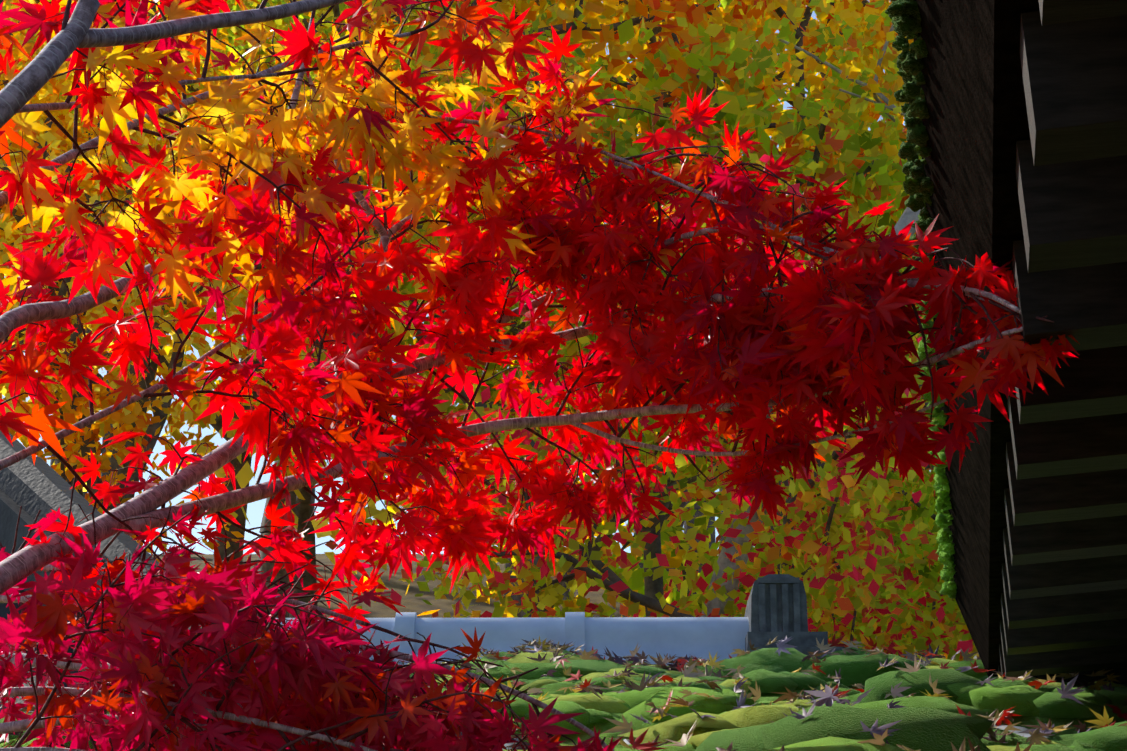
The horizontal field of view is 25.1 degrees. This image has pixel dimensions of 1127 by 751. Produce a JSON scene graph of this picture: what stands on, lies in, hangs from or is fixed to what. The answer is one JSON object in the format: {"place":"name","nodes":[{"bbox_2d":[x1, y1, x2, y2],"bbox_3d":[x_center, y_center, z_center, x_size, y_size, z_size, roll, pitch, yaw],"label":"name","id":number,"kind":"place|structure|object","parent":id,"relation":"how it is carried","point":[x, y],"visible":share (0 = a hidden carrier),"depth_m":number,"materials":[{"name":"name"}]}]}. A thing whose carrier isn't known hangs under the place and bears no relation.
{"place":"outdoors","nodes":[
{"label":"outdoors","id":0,"kind":"place"},
{"bbox_2d":[2,0,930,553],"label":"sky","id":1,"kind":"structure","parent":0,"point":[255,510],"materials":[{"name":"white"}]},
{"bbox_2d":[150,554,961,657],"bbox_3d":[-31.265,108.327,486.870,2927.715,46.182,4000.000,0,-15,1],"label":"ground","id":2,"kind":"structure","parent":0,"point":[410,602],"depth_m":59.52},
{"bbox_2d":[0,430,264,750],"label":"roof","id":3,"kind":"structure","parent":2,"relation":"on","point":[31,488],"depth_m":4.43,"materials":[{"name":"tile"}]},
{"bbox_2d":[0,0,977,660],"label":"trees","id":4,"kind":"object","parent":2,"relation":"on","point":[878,524],"depth_m":16.34,"materials":[{"name":"yellow plant"}]},
{"bbox_2d":[0,0,1078,750],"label":"maple","id":5,"kind":"object","parent":2,"relation":"on","point":[804,310],"depth_m":3.27,"materials":[{"name":"red plant"}]},
{"bbox_2d":[0,506,622,750],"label":"maple leaves","id":6,"kind":"object","parent":5,"relation":"attached to","point":[324,701],"visible":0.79,"depth_m":2.83,"materials":[{"name":"red plant"}]},
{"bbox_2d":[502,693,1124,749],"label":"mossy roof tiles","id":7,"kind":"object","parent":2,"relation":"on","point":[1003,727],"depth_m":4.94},
{"bbox_2d":[275,612,748,665],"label":"ridge tiles","id":8,"kind":"object","parent":7,"relation":"on","point":[703,637],"visible":0.19,"depth_m":7.41,"materials":[{"name":"grey tile"}]},
{"bbox_2d":[744,574,844,657],"bbox_3d":[0.667,0.760,7.482,0.280,0.285,0.500,0,-15,1],"label":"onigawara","id":9,"kind":"object","parent":7,"relation":"on","point":[776,606],"visible":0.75,"depth_m":7.32,"materials":[{"name":"stone"}]},
{"bbox_2d":[913,0,1039,676],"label":"roof edge","id":10,"kind":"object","parent":2,"relation":"on","point":[976,124],"depth_m":3.11,"materials":[{"name":"brown wood"}]},
{"bbox_2d":[885,0,956,598],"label":"moss","id":11,"kind":"object","parent":10,"relation":"attached to","point":[904,16],"visible":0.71,"depth_m":3.44,"materials":[{"name":"green plant"}]},
{"bbox_2d":[998,0,1126,683],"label":"eave rafters","id":12,"kind":"object","parent":10,"relation":"attached to","point":[1064,594],"visible":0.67,"depth_m":3.38,"materials":[{"name":"brown wood"}]},
{"bbox_2d":[411,672,1126,747],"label":"roof tiles","id":13,"kind":"object","parent":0,"point":[1064,737],"visible":0.02,"depth_m":5.16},
{"bbox_2d":[0,647,1126,750],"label":"moss cushions","id":14,"kind":"object","parent":13,"relation":"on","point":[929,723],"visible":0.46,"depth_m":4.93,"materials":[{"name":"green plant"}]},
{"bbox_2d":[0,634,1126,750],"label":"fallen leaves","id":15,"kind":"object","parent":14,"relation":"on","point":[828,695],"visible":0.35,"depth_m":5.23,"materials":[{"name":"brown plant"}]}
]}

